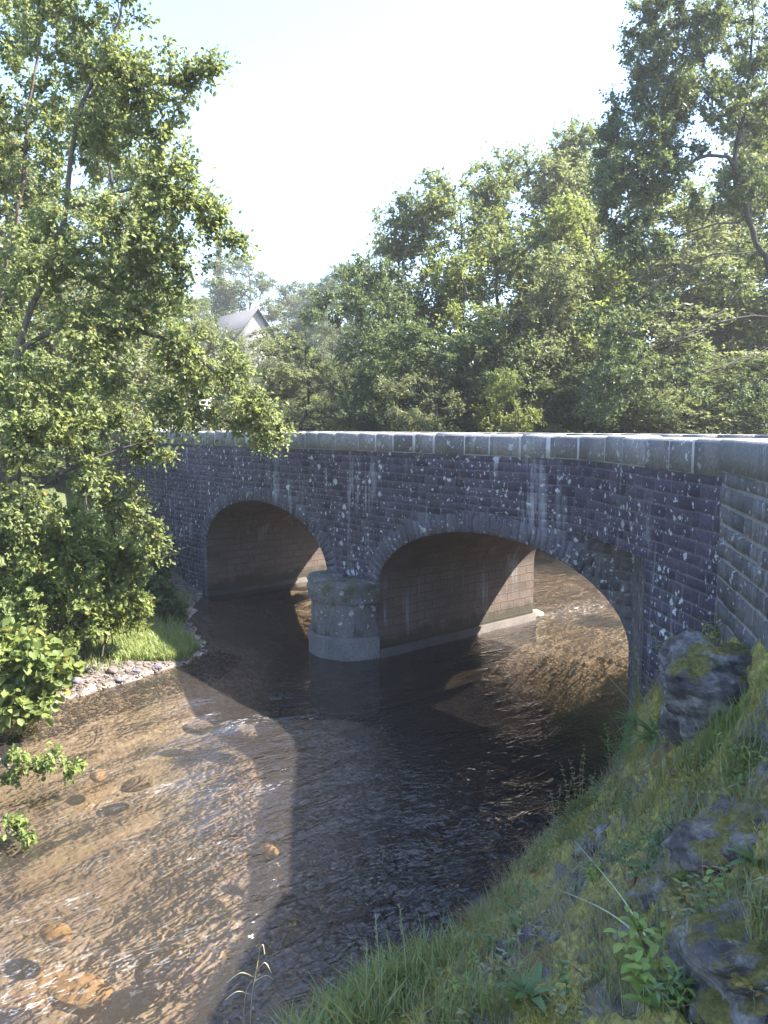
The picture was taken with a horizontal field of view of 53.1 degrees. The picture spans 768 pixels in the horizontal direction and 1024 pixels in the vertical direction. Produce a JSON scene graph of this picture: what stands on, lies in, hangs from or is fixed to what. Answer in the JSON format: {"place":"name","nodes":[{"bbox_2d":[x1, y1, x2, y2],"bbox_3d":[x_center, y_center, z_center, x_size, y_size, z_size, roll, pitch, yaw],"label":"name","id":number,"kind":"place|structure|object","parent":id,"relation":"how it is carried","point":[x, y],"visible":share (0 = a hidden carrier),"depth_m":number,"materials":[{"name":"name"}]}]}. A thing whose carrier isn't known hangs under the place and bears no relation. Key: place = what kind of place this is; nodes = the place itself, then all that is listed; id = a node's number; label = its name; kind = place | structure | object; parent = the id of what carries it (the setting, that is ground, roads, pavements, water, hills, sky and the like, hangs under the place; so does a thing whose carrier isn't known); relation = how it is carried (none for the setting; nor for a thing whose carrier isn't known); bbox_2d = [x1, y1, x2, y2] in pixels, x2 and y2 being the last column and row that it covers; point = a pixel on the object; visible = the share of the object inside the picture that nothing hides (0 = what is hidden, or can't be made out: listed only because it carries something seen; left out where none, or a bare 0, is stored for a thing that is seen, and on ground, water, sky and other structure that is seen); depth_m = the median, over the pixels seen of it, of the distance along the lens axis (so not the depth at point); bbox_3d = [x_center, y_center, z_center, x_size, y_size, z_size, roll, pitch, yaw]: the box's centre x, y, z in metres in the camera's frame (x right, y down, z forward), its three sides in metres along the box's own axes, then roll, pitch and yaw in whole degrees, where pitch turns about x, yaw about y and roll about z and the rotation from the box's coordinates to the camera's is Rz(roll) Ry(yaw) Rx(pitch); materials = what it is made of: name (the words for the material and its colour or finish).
{"place":"outdoors","nodes":[
{"label":"outdoors","id":0,"kind":"place"},
{"bbox_2d":[47,550,628,1023],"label":"river","id":1,"kind":"structure","parent":0,"point":[378,914],"depth_m":6.94,"materials":[{"name":"liquid"}]},
{"bbox_2d":[0,1007,67,1023],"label":"river stone","id":2,"kind":"object","parent":1,"relation":"in","point":[15,1015],"visible":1,"depth_m":4.94,"materials":[{"name":"stone"}]},
{"bbox_2d":[40,922,72,947],"bbox_3d":[-2.529,3.255,5.924,0.311,0.127,0.198,6,9,42],"label":"river stone","id":3,"kind":"object","parent":1,"relation":"in","point":[56,934],"visible":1,"depth_m":5.86,"materials":[{"name":"stone"}]},
{"bbox_2d":[121,775,152,792],"bbox_3d":[-2.707,2.970,8.397,0.237,0.146,0.364,5,8,37],"label":"river stone","id":4,"kind":"object","parent":1,"relation":"in","point":[138,783],"visible":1,"depth_m":8.32,"materials":[{"name":"stone"}]},
{"bbox_2d":[134,944,190,986],"bbox_3d":[-1.609,3.293,5.584,0.420,0.159,0.282,-5,8,-36],"label":"river stone","id":5,"kind":"object","parent":1,"relation":"in","point":[158,967],"visible":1,"depth_m":5.51,"materials":[{"name":"stone"}]},
{"bbox_2d":[182,719,213,735],"bbox_3d":[-2.381,2.767,9.851,0.413,0.178,0.247,0,6,0],"label":"river stone","id":6,"kind":"object","parent":1,"relation":"in","point":[199,727],"visible":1,"depth_m":9.78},
{"bbox_2d":[230,723,256,741],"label":"river stone","id":7,"kind":"object","parent":1,"relation":"in","point":[242,732],"visible":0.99,"depth_m":9.60,"materials":[{"name":"stone"}]},
{"bbox_2d":[0,331,767,1023],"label":"ground","id":8,"kind":"structure","parent":0,"point":[114,877],"depth_m":8.90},
{"bbox_2d":[0,615,86,743],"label":"shrub","id":9,"kind":"object","parent":8,"relation":"on","point":[34,674],"visible":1,"depth_m":9.33,"materials":[{"name":"green plant"}]},
{"bbox_2d":[0,741,88,850],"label":"overhanging shrub","id":10,"kind":"object","parent":8,"relation":"on","point":[16,822],"visible":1,"depth_m":7.63,"materials":[{"name":"green plant"}]},
{"bbox_2d":[0,365,88,492],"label":"woodland tree","id":11,"kind":"object","parent":8,"relation":"on","point":[29,467],"visible":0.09,"depth_m":19.61,"materials":[{"name":"green plant"}]},
{"bbox_2d":[0,0,107,445],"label":"alder tree","id":12,"kind":"object","parent":8,"relation":"on","point":[52,161],"visible":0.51,"depth_m":11.19,"materials":[{"name":"green plant"}]},
{"bbox_2d":[0,113,152,475],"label":"woodland tree","id":13,"kind":"object","parent":8,"relation":"on","point":[31,179],"visible":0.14,"depth_m":22.52,"materials":[{"name":"green plant"}]},
{"bbox_2d":[0,492,154,658],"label":"shrub","id":14,"kind":"object","parent":8,"relation":"on","point":[41,592],"visible":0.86,"depth_m":10.70,"materials":[{"name":"green plant"}]},
{"bbox_2d":[0,270,161,484],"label":"woodland tree","id":15,"kind":"object","parent":8,"relation":"on","point":[40,328],"visible":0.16,"depth_m":21.07,"materials":[{"name":"green plant"}]},
{"bbox_2d":[38,431,123,547],"bbox_3d":[-6.950,-0.170,17.283,2.359,3.318,2.706,3,7,28],"label":"shrub","id":16,"kind":"object","parent":8,"relation":"on","point":[96,443],"visible":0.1,"depth_m":17.55,"materials":[{"name":"green plant"}]},
{"bbox_2d":[0,384,184,567],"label":"alder tree","id":17,"kind":"object","parent":8,"relation":"on","point":[37,430],"visible":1,"depth_m":10.00,"materials":[{"name":"green plant"}]},
{"bbox_2d":[0,531,193,676],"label":"grass","id":18,"kind":"structure","parent":8,"relation":"on","point":[170,621],"depth_m":13.04,"materials":[{"name":"plant"}]},
{"bbox_2d":[44,571,159,660],"bbox_3d":[-4.447,1.544,11.817,1.760,1.584,1.425,0,6,0],"label":"shrub","id":19,"kind":"object","parent":8,"relation":"on","point":[121,619],"visible":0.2,"depth_m":11.80,"materials":[{"name":"green plant"}]},
{"bbox_2d":[0,187,231,429],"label":"woodland tree","id":20,"kind":"object","parent":8,"relation":"on","point":[74,289],"visible":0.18,"depth_m":26.04,"materials":[{"name":"green plant"}]},
{"bbox_2d":[32,15,200,413],"bbox_3d":[-11.451,-11.148,32.579,7.560,18.182,7.293,-2,7,-18],"label":"woodland tree","id":21,"kind":"object","parent":8,"relation":"on","point":[110,174],"visible":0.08,"depth_m":31.96,"materials":[{"name":"green plant"}]},
{"bbox_2d":[0,637,242,753],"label":"gravel","id":22,"kind":"structure","parent":8,"relation":"on","point":[178,674],"depth_m":11.20,"materials":[{"name":"gravel"}]},
{"bbox_2d":[90,505,189,619],"bbox_3d":[-4.788,0.916,14.856,1.664,2.378,1.837,-4,7,-31],"label":"shrub","id":23,"kind":"object","parent":8,"relation":"on","point":[158,577],"visible":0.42,"depth_m":14.67,"materials":[{"name":"green plant"}]},
{"bbox_2d":[78,622,202,660],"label":"grass","id":24,"kind":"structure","parent":8,"relation":"on","point":[188,643],"depth_m":12.49,"materials":[{"name":"plant"}]},
{"bbox_2d":[78,248,218,430],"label":"woodland tree","id":25,"kind":"object","parent":8,"relation":"on","point":[104,259],"visible":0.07,"depth_m":29.27,"materials":[{"name":"green plant"}]},
{"bbox_2d":[0,0,301,576],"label":"alder tree","id":26,"kind":"object","parent":8,"relation":"on","point":[124,69],"visible":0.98,"depth_m":10.06,"materials":[{"name":"green plant"}]},
{"bbox_2d":[140,285,237,430],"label":"woodland tree","id":27,"kind":"object","parent":8,"relation":"on","point":[212,345],"visible":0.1,"depth_m":38.60,"materials":[{"name":"green plant"}]},
{"bbox_2d":[204,308,275,419],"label":"stone house","id":28,"kind":"structure","parent":8,"relation":"on","point":[248,321],"depth_m":57.01,"materials":[{"name":"stone"}]},
{"bbox_2d":[199,248,297,358],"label":"woodland tree","id":29,"kind":"object","parent":8,"relation":"on","point":[228,298],"visible":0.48,"depth_m":76.56,"materials":[{"name":"green plant"}]},
{"bbox_2d":[248,353,306,430],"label":"woodland tree","id":30,"kind":"object","parent":8,"relation":"on","point":[289,407],"visible":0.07,"depth_m":39.30,"materials":[{"name":"green plant"}]},
{"bbox_2d":[246,271,320,358],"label":"woodland tree","id":31,"kind":"object","parent":8,"relation":"on","point":[284,292],"visible":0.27,"depth_m":81.43,"materials":[{"name":"green plant"}]},
{"bbox_2d":[275,312,316,400],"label":"woodland tree","id":32,"kind":"object","parent":8,"relation":"on","point":[299,323],"visible":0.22,"depth_m":68.25,"materials":[{"name":"green plant"}]},
{"bbox_2d":[231,323,371,430],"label":"woodland tree","id":33,"kind":"object","parent":8,"relation":"on","point":[284,391],"visible":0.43,"depth_m":26.02,"materials":[{"name":"green plant"}]},
{"bbox_2d":[274,346,333,430],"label":"woodland tree","id":34,"kind":"object","parent":8,"relation":"on","point":[315,397],"visible":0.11,"depth_m":44.47,"materials":[{"name":"green plant"}]},
{"bbox_2d":[288,318,343,422],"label":"woodland tree","id":35,"kind":"object","parent":8,"relation":"on","point":[329,340],"visible":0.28,"depth_m":53.85,"materials":[{"name":"green plant"}]},
{"bbox_2d":[292,356,357,431],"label":"woodland tree","id":36,"kind":"object","parent":8,"relation":"on","point":[337,372],"visible":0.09,"depth_m":38.87,"materials":[{"name":"green plant"}]},
{"bbox_2d":[290,312,363,406],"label":"woodland tree","id":37,"kind":"object","parent":8,"relation":"on","point":[336,337],"visible":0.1,"depth_m":60.50,"materials":[{"name":"green plant"}]},
{"bbox_2d":[294,260,365,358],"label":"woodland tree","id":38,"kind":"object","parent":8,"relation":"on","point":[322,283],"visible":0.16,"depth_m":78.57,"materials":[{"name":"green plant"}]},
{"bbox_2d":[295,249,431,431],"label":"woodland tree","id":39,"kind":"object","parent":8,"relation":"on","point":[353,296],"visible":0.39,"depth_m":26.05,"materials":[{"name":"green plant"}]},
{"bbox_2d":[320,358,423,431],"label":"woodland tree","id":40,"kind":"object","parent":8,"relation":"on","point":[353,392],"visible":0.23,"depth_m":24.11,"materials":[{"name":"green plant"}]},
{"bbox_2d":[298,181,449,431],"bbox_3d":[0.209,-5.700,30.860,8.197,13.623,7.956,-4,7,-30],"label":"woodland tree","id":41,"kind":"object","parent":8,"relation":"on","point":[394,247],"visible":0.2,"depth_m":29.83,"materials":[{"name":"green plant"}]},
{"bbox_2d":[320,310,488,431],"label":"woodland tree","id":42,"kind":"object","parent":8,"relation":"on","point":[428,337],"visible":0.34,"depth_m":24.06,"materials":[{"name":"green plant"}]},
{"bbox_2d":[65,430,767,738],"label":"stone bridge","id":43,"kind":"structure","parent":8,"relation":"on","point":[400,549],"depth_m":12.44,"materials":[{"name":"stone"}]},
{"bbox_2d":[371,354,469,431],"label":"woodland tree","id":44,"kind":"object","parent":8,"relation":"on","point":[413,416],"visible":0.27,"depth_m":23.50,"materials":[{"name":"green plant"}]},
{"bbox_2d":[365,159,527,431],"bbox_3d":[3.295,-5.864,28.616,8.678,13.799,8.141,2,7,16],"label":"woodland tree","id":45,"kind":"object","parent":8,"relation":"on","point":[438,202],"visible":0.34,"depth_m":27.91,"materials":[{"name":"green plant"}]},
{"bbox_2d":[393,246,544,431],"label":"woodland tree","id":46,"kind":"object","parent":8,"relation":"on","point":[460,299],"visible":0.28,"depth_m":26.59,"materials":[{"name":"green plant"}]},
{"bbox_2d":[419,366,566,432],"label":"woodland tree","id":47,"kind":"object","parent":8,"relation":"on","point":[461,382],"visible":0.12,"depth_m":24.78,"materials":[{"name":"green plant"}]},
{"bbox_2d":[425,301,579,432],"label":"woodland tree","id":48,"kind":"object","parent":8,"relation":"on","point":[488,341],"visible":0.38,"depth_m":24.59,"materials":[{"name":"green plant"}]},
{"bbox_2d":[469,365,547,432],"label":"woodland tree","id":49,"kind":"object","parent":8,"relation":"on","point":[503,387],"visible":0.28,"depth_m":23.13,"materials":[{"name":"green plant"}]},
{"bbox_2d":[445,147,579,423],"bbox_3d":[4.377,-7.437,30.074,6.628,12.965,6.394,0,6,-4],"label":"woodland tree","id":50,"kind":"object","parent":8,"relation":"on","point":[487,188],"visible":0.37,"depth_m":29.33,"materials":[{"name":"green plant"}]},
{"bbox_2d":[481,235,612,433],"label":"woodland tree","id":51,"kind":"object","parent":8,"relation":"on","point":[550,294],"visible":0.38,"depth_m":25.05,"materials":[{"name":"green plant"}]},
{"bbox_2d":[501,108,599,419],"bbox_3d":[8.038,-10.534,36.356,5.494,16.108,5.695,2,7,21],"label":"woodland tree","id":52,"kind":"object","parent":8,"relation":"on","point":[564,139],"visible":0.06,"depth_m":35.51,"materials":[{"name":"green plant"}]},
{"bbox_2d":[493,377,631,432],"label":"bush","id":53,"kind":"object","parent":8,"relation":"on","point":[587,427],"visible":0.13,"depth_m":24.63,"materials":[{"name":"green plant"}]},
{"bbox_2d":[476,135,665,429],"bbox_3d":[7.307,-8.752,32.111,8.808,13.387,9.074,2,7,21],"label":"woodland tree","id":54,"kind":"object","parent":8,"relation":"on","point":[556,183],"visible":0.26,"depth_m":31.12,"materials":[{"name":"green plant"}]},
{"bbox_2d":[503,188,686,431],"bbox_3d":[7.159,-6.400,27.874,7.027,9.856,7.072,-5,8,-36],"label":"woodland tree","id":55,"kind":"object","parent":8,"relation":"on","point":[563,223],"visible":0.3,"depth_m":26.65,"materials":[{"name":"green plant"}]},
{"bbox_2d":[505,111,696,366],"bbox_3d":[8.028,-9.910,33.992,9.749,15.397,9.146,-6,9,-44],"label":"woodland tree","id":56,"kind":"object","parent":8,"relation":"on","point":[581,140],"visible":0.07,"depth_m":33.92,"materials":[{"name":"green plant"}]},
{"bbox_2d":[534,335,690,433],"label":"woodland tree","id":57,"kind":"object","parent":8,"relation":"on","point":[573,370],"visible":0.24,"depth_m":24.13,"materials":[{"name":"green plant"}]},
{"bbox_2d":[544,172,767,430],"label":"woodland tree","id":58,"kind":"object","parent":8,"relation":"on","point":[675,214],"visible":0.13,"depth_m":28.77,"materials":[{"name":"green plant"}]},
{"bbox_2d":[565,0,767,426],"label":"overhanging tree","id":59,"kind":"object","parent":8,"relation":"on","point":[675,103],"visible":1,"depth_m":20.66,"materials":[{"name":"green plant"}]},
{"bbox_2d":[595,379,738,433],"bbox_3d":[8.640,-2.510,24.428,4.759,3.636,5.917,0,6,-3],"label":"bush","id":60,"kind":"object","parent":8,"relation":"on","point":[650,422],"visible":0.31,"depth_m":23.47,"materials":[{"name":"green plant"}]},
{"bbox_2d":[570,213,767,433],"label":"woodland tree","id":61,"kind":"object","parent":8,"relation":"on","point":[663,324],"visible":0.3,"depth_m":27.08,"materials":[{"name":"green plant"}]},
{"bbox_2d":[581,337,767,433],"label":"woodland tree","id":62,"kind":"object","parent":8,"relation":"on","point":[664,362],"visible":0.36,"depth_m":25.25,"materials":[{"name":"green plant"}]},
{"bbox_2d":[631,238,767,434],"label":"woodland tree","id":63,"kind":"object","parent":8,"relation":"on","point":[751,308],"visible":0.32,"depth_m":29.02,"materials":[{"name":"green plant"}]},
{"bbox_2d":[669,182,767,434],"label":"woodland tree","id":64,"kind":"object","parent":8,"relation":"on","point":[753,214],"visible":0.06,"depth_m":31.26,"materials":[{"name":"green plant"}]},
{"bbox_2d":[677,352,767,434],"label":"woodland tree","id":65,"kind":"object","parent":8,"relation":"on","point":[741,366],"visible":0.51,"depth_m":24.50,"materials":[{"name":"green plant"}]},
{"bbox_2d":[692,71,767,433],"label":"woodland tree","id":66,"kind":"object","parent":8,"relation":"on","point":[747,156],"visible":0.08,"depth_m":32.48,"materials":[{"name":"green plant"}]},
{"bbox_2d":[714,439,767,649],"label":"roadside wall","id":67,"kind":"structure","parent":8,"relation":"on","point":[741,614],"depth_m":5.24,"materials":[{"name":"stone"}]},
{"bbox_2d":[0,0,767,362],"label":"sky","id":68,"kind":"structure","parent":0,"point":[334,103],"materials":[{"name":"white"}]},
{"bbox_2d":[333,633,767,1023],"bbox_3d":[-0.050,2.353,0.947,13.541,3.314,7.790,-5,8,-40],"label":"bank","id":69,"kind":"structure","parent":0,"point":[758,650],"depth_m":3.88,"materials":[{"name":"plant"}]},
{"bbox_2d":[227,907,474,1023],"bbox_3d":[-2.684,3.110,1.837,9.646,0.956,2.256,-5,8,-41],"label":"grass","id":70,"kind":"structure","parent":69,"relation":"on","point":[328,1012],"depth_m":4.62,"materials":[{"name":"plant"}]},
{"bbox_2d":[394,931,556,1023],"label":"grass tuft","id":71,"kind":"object","parent":69,"relation":"on","point":[465,996],"visible":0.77,"depth_m":3.78,"materials":[{"name":"plant"}]},
{"bbox_2d":[425,899,547,1002],"bbox_3d":[0.583,2.526,4.347,0.750,0.704,0.781,6,9,42],"label":"grass tuft","id":72,"kind":"object","parent":69,"relation":"on","point":[500,933],"visible":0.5,"depth_m":4.32,"materials":[{"name":"plant"}]},
{"bbox_2d":[475,958,527,1023],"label":"grass tuft","id":73,"kind":"object","parent":69,"relation":"on","point":[494,998],"visible":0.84,"depth_m":3.56,"materials":[{"name":"plant"}]},
{"bbox_2d":[481,909,527,956],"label":"weed","id":74,"kind":"object","parent":69,"relation":"on","point":[490,938],"visible":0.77,"depth_m":4.18,"materials":[{"name":"green plant"}]},
{"bbox_2d":[494,960,558,1013],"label":"rosette plant","id":75,"kind":"object","parent":69,"relation":"on","point":[518,985],"visible":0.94,"depth_m":3.48,"materials":[{"name":"green plant"}]},
{"bbox_2d":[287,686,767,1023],"bbox_3d":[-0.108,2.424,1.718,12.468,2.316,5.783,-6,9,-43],"label":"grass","id":76,"kind":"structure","parent":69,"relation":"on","point":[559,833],"depth_m":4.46,"materials":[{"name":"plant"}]},
{"bbox_2d":[521,922,564,950],"bbox_3d":[0.889,2.209,3.951,0.552,0.169,0.307,-28,-4,21],"label":"rock outcrop","id":77,"kind":"object","parent":69,"relation":"on","point":[537,935],"visible":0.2,"depth_m":3.92,"materials":[{"name":"stone"}]},
{"bbox_2d":[376,630,767,1023],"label":"moss","id":78,"kind":"object","parent":69,"relation":"on","point":[536,1019],"visible":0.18,"depth_m":4.23,"materials":[{"name":"plant"}]},
{"bbox_2d":[560,925,615,1001],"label":"grass tuft","id":79,"kind":"object","parent":69,"relation":"on","point":[600,968],"visible":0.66,"depth_m":3.22,"materials":[{"name":"plant"}]},
{"bbox_2d":[571,815,618,863],"bbox_3d":[1.447,2.217,5.135,0.413,0.203,0.482,-28,-4,21],"label":"rock outcrop","id":80,"kind":"object","parent":69,"relation":"on","point":[586,842],"visible":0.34,"depth_m":5.09,"materials":[{"name":"stone"}]},
{"bbox_2d":[563,866,640,965],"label":"grass tuft","id":81,"kind":"object","parent":69,"relation":"on","point":[604,915],"visible":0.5,"depth_m":3.59,"materials":[{"name":"plant"}]},
{"bbox_2d":[580,868,674,1002],"bbox_3d":[0.954,1.648,2.890,0.444,0.513,0.417,-6,9,-44],"label":"grass tuft","id":82,"kind":"object","parent":69,"relation":"on","point":[618,970],"visible":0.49,"depth_m":2.92,"materials":[{"name":"plant"}]},
{"bbox_2d":[621,713,663,757],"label":"rosette plant","id":83,"kind":"object","parent":69,"relation":"on","point":[647,727],"visible":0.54,"depth_m":6.27,"materials":[{"name":"green plant"}]},
{"bbox_2d":[614,870,679,941],"bbox_3d":[1.197,1.724,3.348,0.397,0.221,0.480,-28,-4,21],"label":"rock outcrop","id":84,"kind":"object","parent":69,"relation":"on","point":[638,890],"visible":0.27,"depth_m":3.33,"materials":[{"name":"stone"}]},
{"bbox_2d":[617,905,676,971],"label":"leafy herb","id":85,"kind":"object","parent":69,"relation":"on","point":[640,924],"visible":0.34,"depth_m":2.75,"materials":[{"name":"green plant"}]},
{"bbox_2d":[602,928,697,1013],"bbox_3d":[0.874,1.472,2.457,0.269,0.175,0.261,-2,7,-18],"label":"leafy herb","id":86,"kind":"object","parent":69,"relation":"on","point":[636,967],"visible":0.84,"depth_m":2.44,"materials":[{"name":"green plant"}]},
{"bbox_2d":[600,740,705,850],"bbox_3d":[1.614,1.717,4.609,0.620,0.884,0.553,5,8,39],"label":"grass tuft","id":87,"kind":"object","parent":69,"relation":"on","point":[650,804],"visible":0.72,"depth_m":4.62,"materials":[{"name":"plant"}]},
{"bbox_2d":[634,808,672,864],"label":"weed","id":88,"kind":"object","parent":69,"relation":"on","point":[651,848],"visible":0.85,"depth_m":3.78,"materials":[{"name":"green plant"}]},
{"bbox_2d":[640,967,688,1019],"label":"weed","id":89,"kind":"object","parent":69,"relation":"on","point":[664,994],"visible":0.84,"depth_m":2.36,"materials":[{"name":"green plant"}]},
{"bbox_2d":[666,743,717,819],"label":"grass tuft","id":90,"kind":"object","parent":69,"relation":"on","point":[690,801],"visible":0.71,"depth_m":4.05,"materials":[{"name":"plant"}]},
{"bbox_2d":[673,865,718,917],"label":"weed","id":91,"kind":"object","parent":69,"relation":"on","point":[691,909],"visible":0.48,"depth_m":2.73,"materials":[{"name":"green plant"}]},
{"bbox_2d":[657,631,751,745],"bbox_3d":[2.210,1.203,4.883,0.963,0.823,0.689,4,7,32],"label":"boulder","id":92,"kind":"object","parent":69,"relation":"on","point":[696,667],"visible":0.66,"depth_m":4.75,"materials":[{"name":"stone"}]},
{"bbox_2d":[651,893,767,1023],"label":"rock outcrop","id":93,"kind":"object","parent":69,"relation":"on","point":[706,959],"visible":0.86,"depth_m":2.29,"materials":[{"name":"stone"}]},
{"bbox_2d":[657,640,767,806],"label":"grass tuft","id":94,"kind":"object","parent":69,"relation":"on","point":[724,720],"visible":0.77,"depth_m":4.38,"materials":[{"name":"plant"}]},
{"bbox_2d":[661,797,767,881],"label":"rock outcrop","id":95,"kind":"object","parent":69,"relation":"on","point":[686,840],"visible":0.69,"depth_m":3.01,"materials":[{"name":"stone"}]},
{"bbox_2d":[662,865,767,987],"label":"grass tuft","id":96,"kind":"object","parent":69,"relation":"on","point":[756,922],"visible":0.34,"depth_m":2.34,"materials":[{"name":"plant"}]},
{"bbox_2d":[668,815,767,920],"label":"grass tuft","id":97,"kind":"object","parent":69,"relation":"on","point":[737,871],"visible":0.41,"depth_m":2.78,"materials":[{"name":"plant"}]},
{"bbox_2d":[704,865,734,903],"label":"weed","id":98,"kind":"object","parent":69,"relation":"on","point":[719,885],"visible":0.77,"depth_m":2.63,"materials":[{"name":"green plant"}]},
{"bbox_2d":[683,862,767,922],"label":"grass tuft","id":99,"kind":"object","parent":69,"relation":"on","point":[734,892],"visible":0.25,"depth_m":2.56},
{"bbox_2d":[688,751,767,816],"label":"grass tuft","id":100,"kind":"object","parent":69,"relation":"on","point":[749,792],"visible":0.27,"depth_m":3.28,"materials":[{"name":"plant"}]},
{"bbox_2d":[704,678,765,790],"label":"grass tuft","id":101,"kind":"object","parent":69,"relation":"on","point":[741,729],"visible":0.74,"depth_m":3.94,"materials":[{"name":"plant"}]},
{"bbox_2d":[705,696,767,802],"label":"grass tuft","id":102,"kind":"object","parent":69,"relation":"on","point":[744,751],"visible":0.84,"depth_m":3.86,"materials":[{"name":"plant"}]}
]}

